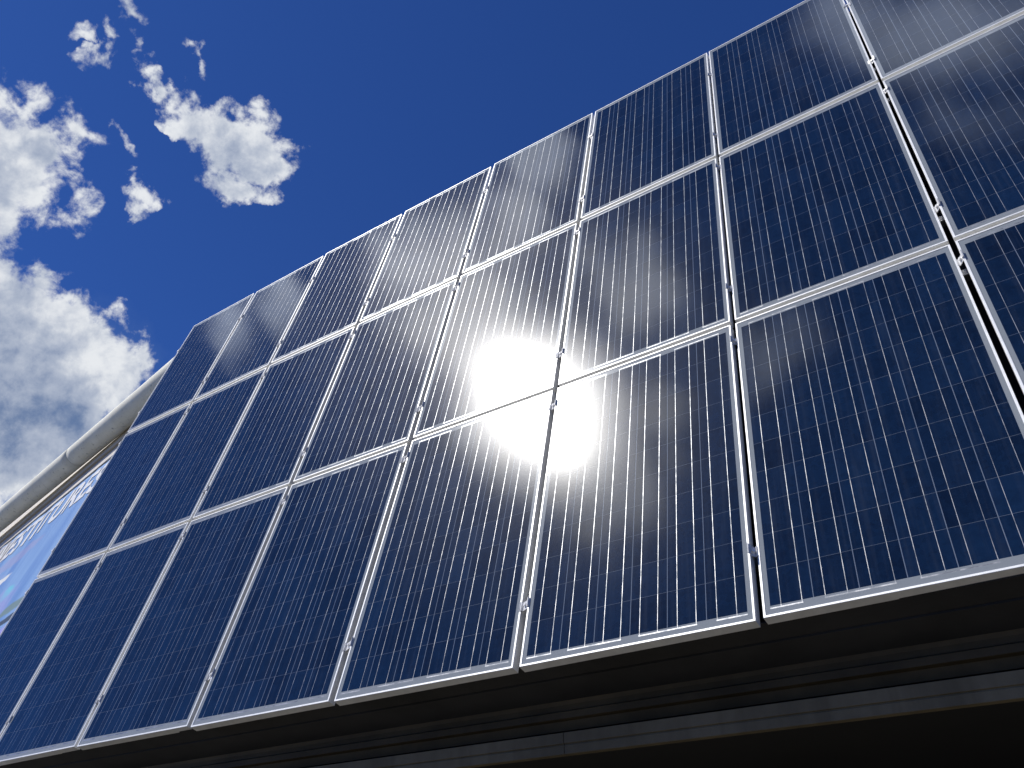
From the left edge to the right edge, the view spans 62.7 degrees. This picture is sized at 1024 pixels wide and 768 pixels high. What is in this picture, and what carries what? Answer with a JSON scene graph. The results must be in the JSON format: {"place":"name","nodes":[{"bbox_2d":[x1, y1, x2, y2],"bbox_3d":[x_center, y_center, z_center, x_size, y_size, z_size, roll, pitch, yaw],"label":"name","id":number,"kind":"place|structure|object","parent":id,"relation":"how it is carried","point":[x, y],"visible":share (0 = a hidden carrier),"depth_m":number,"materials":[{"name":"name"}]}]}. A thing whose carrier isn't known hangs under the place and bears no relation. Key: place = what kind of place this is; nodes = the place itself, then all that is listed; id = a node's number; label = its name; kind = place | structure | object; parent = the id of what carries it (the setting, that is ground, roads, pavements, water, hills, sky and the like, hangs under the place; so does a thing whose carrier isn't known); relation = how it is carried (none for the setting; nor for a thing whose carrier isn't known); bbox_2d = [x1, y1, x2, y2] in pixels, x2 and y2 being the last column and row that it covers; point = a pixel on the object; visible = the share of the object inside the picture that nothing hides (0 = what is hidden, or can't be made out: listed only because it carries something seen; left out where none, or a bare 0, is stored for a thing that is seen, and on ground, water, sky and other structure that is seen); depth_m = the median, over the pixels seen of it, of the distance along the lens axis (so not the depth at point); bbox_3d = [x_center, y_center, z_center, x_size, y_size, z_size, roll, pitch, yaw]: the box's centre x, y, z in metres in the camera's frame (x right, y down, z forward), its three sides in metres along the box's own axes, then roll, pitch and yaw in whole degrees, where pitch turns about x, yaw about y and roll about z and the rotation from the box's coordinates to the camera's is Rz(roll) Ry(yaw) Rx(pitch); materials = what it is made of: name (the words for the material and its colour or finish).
{"place":"outdoors","nodes":[
{"label":"outdoors","id":0,"kind":"place"},
{"bbox_2d":[0,0,849,506],"label":"sky","id":1,"kind":"structure","parent":0,"point":[164,164],"materials":[{"name":"blue"}]},
{"bbox_2d":[0,18,1023,767],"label":"building facade","id":2,"kind":"structure","parent":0,"point":[928,680],"depth_m":3.33,"materials":[{"name":"paint"}]},
{"bbox_2d":[0,553,105,736],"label":"solar panel","id":3,"kind":"object","parent":2,"relation":"attached to","point":[35,625],"visible":0.89,"depth_m":6.42,"materials":[{"name":"glass"}]},
{"bbox_2d":[0,427,129,549],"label":"hall wall","id":4,"kind":"structure","parent":2,"relation":"attached to","point":[45,504],"depth_m":12.37,"materials":[{"name":"metal"}]},
{"bbox_2d":[0,461,108,633],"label":"banner","id":5,"kind":"object","parent":4,"relation":"hanging from","point":[25,554],"visible":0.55,"depth_m":10.84,"materials":[{"name":"blue plastic"}]},
{"bbox_2d":[0,358,173,531],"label":"roof beam","id":6,"kind":"structure","parent":4,"relation":"attached to","point":[111,426],"depth_m":11.69,"materials":[{"name":"white metal"}]},
{"bbox_2d":[334,390,556,705],"bbox_3d":[-0.289,0.768,4.271,0.992,1.650,0.048,-20,-54,27],"label":"solar panel","id":7,"kind":"object","parent":2,"relation":"attached to","point":[448,591],"visible":0.99,"depth_m":4.11,"materials":[{"name":"glass"}]},
{"bbox_2d":[548,399,556,410],"bbox_3d":[0.238,0.124,4.522,0.058,0.044,0.063,32,-49,-19],"label":"panel clamp","id":8,"kind":"object","parent":7,"relation":"attached to","point":[551,407],"visible":0.88,"depth_m":4.51,"materials":[{"name":"metal"}]},
{"bbox_2d":[754,558,758,572],"bbox_3d":[-0.774,1.351,4.220,8.275,0.040,0.040,-21,-54,28],"label":"mounting rail","id":9,"kind":"object","parent":2,"relation":"attached to","point":[756,565],"depth_m":3.22,"materials":[{"name":"metal"}]},
{"bbox_2d":[0,522,189,765],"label":"solar panel","id":10,"kind":"object","parent":9,"relation":"attached to","point":[54,711],"visible":0.9,"depth_m":5.68,"materials":[{"name":"glass"}]},
{"bbox_2d":[77,486,289,749],"bbox_3d":[-2.022,1.426,5.307,0.992,1.650,0.048,-21,-53,27],"label":"solar panel","id":11,"kind":"object","parent":9,"relation":"attached to","point":[157,685],"visible":0.91,"depth_m":5.17,"materials":[{"name":"glass"}]},
{"bbox_2d":[95,694,102,702],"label":"panel clamp","id":12,"kind":"object","parent":11,"relation":"attached to","point":[98,699],"visible":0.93,"depth_m":5.16,"materials":[{"name":"metal"}]},
{"bbox_2d":[205,668,214,680],"bbox_3d":[-1.656,1.624,4.665,0.058,0.044,0.093,34,-50,-21],"label":"panel clamp","id":13,"kind":"object","parent":11,"relation":"attached to","point":[208,676],"visible":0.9,"depth_m":4.67,"materials":[{"name":"metal"}]},
{"bbox_2d":[279,494,287,505],"bbox_3d":[-1.488,0.777,5.541,0.058,0.044,0.091,35,-50,-22],"label":"panel clamp","id":14,"kind":"object","parent":11,"relation":"attached to","point":[281,503],"visible":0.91,"depth_m":5.54,"materials":[{"name":"metal"}]},
{"bbox_2d":[190,443,409,730],"bbox_3d":[-1.154,1.099,4.787,0.992,1.650,0.046,-21,-53,27],"label":"solar panel","id":15,"kind":"object","parent":9,"relation":"attached to","point":[292,631],"visible":0.96,"depth_m":4.64,"materials":[{"name":"glass"}]},
{"bbox_2d":[342,636,352,651],"bbox_3d":[-0.788,1.292,4.144,0.057,0.044,0.094,31,-49,-18],"label":"panel clamp","id":16,"kind":"object","parent":15,"relation":"attached to","point":[346,646],"visible":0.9,"depth_m":4.14,"materials":[{"name":"metal"}]},
{"bbox_2d":[400,451,408,462],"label":"panel clamp","id":17,"kind":"object","parent":15,"relation":"attached to","point":[403,459],"visible":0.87,"depth_m":5.02,"materials":[{"name":"metal"}]},
{"bbox_2d":[717,67,878,148],"bbox_3d":[-0.296,-0.953,6.587,8.275,0.040,0.040,-21,-54,28],"label":"mounting rail","id":18,"kind":"object","parent":2,"relation":"attached to","point":[876,71],"depth_m":5.13,"materials":[{"name":"metal"}]},
{"bbox_2d":[720,98,892,181],"bbox_3d":[-0.356,-0.661,6.287,8.275,0.040,0.040,-21,-54,28],"label":"mounting rail","id":19,"kind":"object","parent":2,"relation":"attached to","point":[890,102],"depth_m":4.83,"materials":[{"name":"metal"}]},
{"bbox_2d":[883,14,1023,242],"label":"solar panel","id":20,"kind":"object","parent":19,"relation":"attached to","point":[959,109],"visible":0.95,"depth_m":4.16,"materials":[{"name":"glass"}]},
{"bbox_2d":[932,198,939,212],"bbox_3d":[1.988,-0.820,3.893,0.057,0.044,0.059,10,-46,0],"label":"panel clamp","id":21,"kind":"object","parent":20,"relation":"attached to","point":[936,208],"visible":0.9,"depth_m":3.89,"materials":[{"name":"metal"}]},
{"bbox_2d":[731,215,946,306],"bbox_3d":[-0.537,0.208,5.394,8.275,0.040,0.040,-21,-53,28],"label":"mounting rail","id":22,"kind":"object","parent":2,"relation":"attached to","point":[942,221],"depth_m":3.92,"materials":[{"name":"metal"}]},
{"bbox_2d":[37,403,191,577],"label":"solar panel","id":23,"kind":"object","parent":22,"relation":"attached to","point":[100,516],"visible":0.82,"depth_m":7.39,"materials":[{"name":"glass"}]},
{"bbox_2d":[109,367,267,550],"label":"solar panel","id":24,"kind":"object","parent":22,"relation":"attached to","point":[179,481],"visible":0.84,"depth_m":6.88,"materials":[{"name":"glass"}]},
{"bbox_2d":[193,327,356,519],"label":"solar panel","id":25,"kind":"object","parent":22,"relation":"attached to","point":[269,443],"visible":0.88,"depth_m":6.39,"materials":[{"name":"glass"}]},
{"bbox_2d":[293,279,458,482],"bbox_3d":[-0.927,-0.055,5.981,0.992,1.650,0.046,-21,-53,27],"label":"solar panel","id":26,"kind":"object","parent":22,"relation":"attached to","point":[376,396],"visible":0.88,"depth_m":5.86,"materials":[{"name":"glass"}]},
{"bbox_2d":[415,401,423,412],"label":"panel clamp","id":27,"kind":"object","parent":26,"relation":"attached to","point":[419,408],"visible":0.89,"depth_m":5.33,"materials":[{"name":"metal"}]},
{"bbox_2d":[413,223,578,438],"bbox_3d":[-0.064,-0.380,5.469,0.992,1.650,0.047,-20,-53,27],"label":"solar panel","id":28,"kind":"object","parent":22,"relation":"attached to","point":[502,344],"visible":0.91,"depth_m":5.34,"materials":[{"name":"glass"}]},
{"bbox_2d":[558,158,733,386],"bbox_3d":[0.787,-0.702,4.982,0.992,1.650,0.048,-21,-54,27],"label":"solar panel","id":29,"kind":"object","parent":22,"relation":"attached to","point":[650,273],"visible":0.93,"depth_m":4.85,"materials":[{"name":"glass"}]},
{"bbox_2d":[556,347,563,357],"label":"panel clamp","id":30,"kind":"object","parent":29,"relation":"attached to","point":[558,354],"visible":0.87,"depth_m":4.82,"materials":[{"name":"metal"}]},
{"bbox_2d":[719,82,948,322],"bbox_3d":[1.637,-1.026,4.548,0.992,1.650,0.046,-21,-54,27],"label":"solar panel","id":31,"kind":"object","parent":22,"relation":"attached to","point":[830,196],"visible":0.91,"depth_m":4.41,"materials":[{"name":"glass"}]},
{"bbox_2d":[725,283,733,291],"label":"panel clamp","id":32,"kind":"object","parent":31,"relation":"attached to","point":[730,288],"visible":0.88,"depth_m":4.36,"materials":[{"name":"metal"}]},
{"bbox_2d":[880,84,887,93],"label":"panel clamp","id":33,"kind":"object","parent":31,"relation":"attached to","point":[885,89],"visible":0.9,"depth_m":4.80,"materials":[{"name":"metal"}]},
{"bbox_2d":[736,268,971,359],"bbox_3d":[-0.598,0.502,5.092,8.275,0.040,0.040,-21,-53,28],"label":"mounting rail","id":34,"kind":"object","parent":2,"relation":"attached to","point":[966,274],"depth_m":3.62,"materials":[{"name":"metal"}]},
{"bbox_2d":[519,325,760,671],"bbox_3d":[0.565,0.441,3.778,0.992,1.650,0.046,-21,-54,27],"label":"solar panel","id":35,"kind":"object","parent":34,"relation":"attached to","point":[644,537],"visible":1,"depth_m":3.60,"materials":[{"name":"glass"}]},
{"bbox_2d":[519,596,529,611],"bbox_3d":[0.073,0.963,3.638,0.058,0.044,0.068,30,-49,-17],"label":"panel clamp","id":36,"kind":"object","parent":35,"relation":"attached to","point":[523,606],"visible":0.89,"depth_m":3.63,"materials":[{"name":"metal"}]},
{"bbox_2d":[730,335,737,344],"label":"panel clamp","id":37,"kind":"object","parent":35,"relation":"attached to","point":[734,341],"visible":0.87,"depth_m":4.05,"materials":[{"name":"metal"}]},
{"bbox_2d":[747,543,759,556],"bbox_3d":[0.904,0.642,3.184,0.051,0.044,0.058,17,-46,-6],"label":"panel clamp","id":38,"kind":"object","parent":35,"relation":"attached to","point":[752,551],"visible":0.92,"depth_m":3.17,"materials":[{"name":"metal"}]},
{"bbox_2d":[955,215,1023,393],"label":"solar panel","id":39,"kind":"object","parent":34,"relation":"attached to","point":[993,258],"visible":1,"depth_m":3.37,"materials":[{"name":"glass"}]},
{"bbox_2d":[955,250,963,265],"bbox_3d":[1.933,-0.531,3.586,0.058,0.044,0.063,9,-46,2],"label":"panel clamp","id":40,"kind":"object","parent":39,"relation":"attached to","point":[959,261],"visible":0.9,"depth_m":3.58,"materials":[{"name":"metal"}]},
{"bbox_2d":[735,244,1023,624],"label":"solar panel","id":41,"kind":"object","parent":2,"relation":"attached to","point":[884,420],"visible":1,"depth_m":3.19,"materials":[{"name":"glass"}]},
{"bbox_3d":[-0.160,-1.608,7.260,8.275,0.040,0.040,-21,-53,28],"label":"rail","id":42,"kind":"object","parent":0,"visible":0},
{"bbox_2d":[128,293,254,432],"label":"solar panel","id":43,"kind":"object","parent":42,"relation":"attached to","point":[188,371],"visible":0.84,"depth_m":8.60,"materials":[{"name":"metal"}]},
{"bbox_2d":[195,256,323,400],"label":"solar panel","id":44,"kind":"object","parent":42,"relation":"attached to","point":[257,337],"visible":0.84,"depth_m":8.09,"materials":[{"name":"glass"}]},
{"bbox_2d":[271,214,402,363],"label":"solar panel","id":45,"kind":"object","parent":42,"relation":"attached to","point":[339,292],"visible":0.88,"depth_m":7.59,"materials":[{"name":"glass"}]},
{"bbox_2d":[360,167,492,322],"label":"solar panel","id":46,"kind":"object","parent":42,"relation":"attached to","point":[430,246],"visible":0.88,"depth_m":7.07,"materials":[{"name":"glass"}]},
{"bbox_2d":[462,113,594,274],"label":"solar panel","id":47,"kind":"object","parent":42,"relation":"attached to","point":[534,192],"visible":0.88,"depth_m":6.56,"materials":[{"name":"glass"}]},
{"bbox_2d":[581,53,718,219],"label":"solar panel","id":48,"kind":"object","parent":42,"relation":"attached to","point":[658,131],"visible":0.91,"depth_m":6.08,"materials":[{"name":"glass"}]},
{"bbox_2d":[709,0,878,155],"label":"solar panel","id":49,"kind":"object","parent":42,"relation":"attached to","point":[805,58],"visible":0.89,"depth_m":5.62,"materials":[{"name":"glass"}]},
{"bbox_2d":[846,0,1023,81],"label":"solar panel","id":50,"kind":"object","parent":42,"relation":"attached to","point":[899,36],"visible":0.78,"depth_m":4.99,"materials":[{"name":"glass"}]},
{"bbox_2d":[867,55,874,64],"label":"panel clamp","id":51,"kind":"object","parent":50,"relation":"attached to","point":[871,60],"visible":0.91,"depth_m":5.10,"materials":[{"name":"metal"}]}
]}

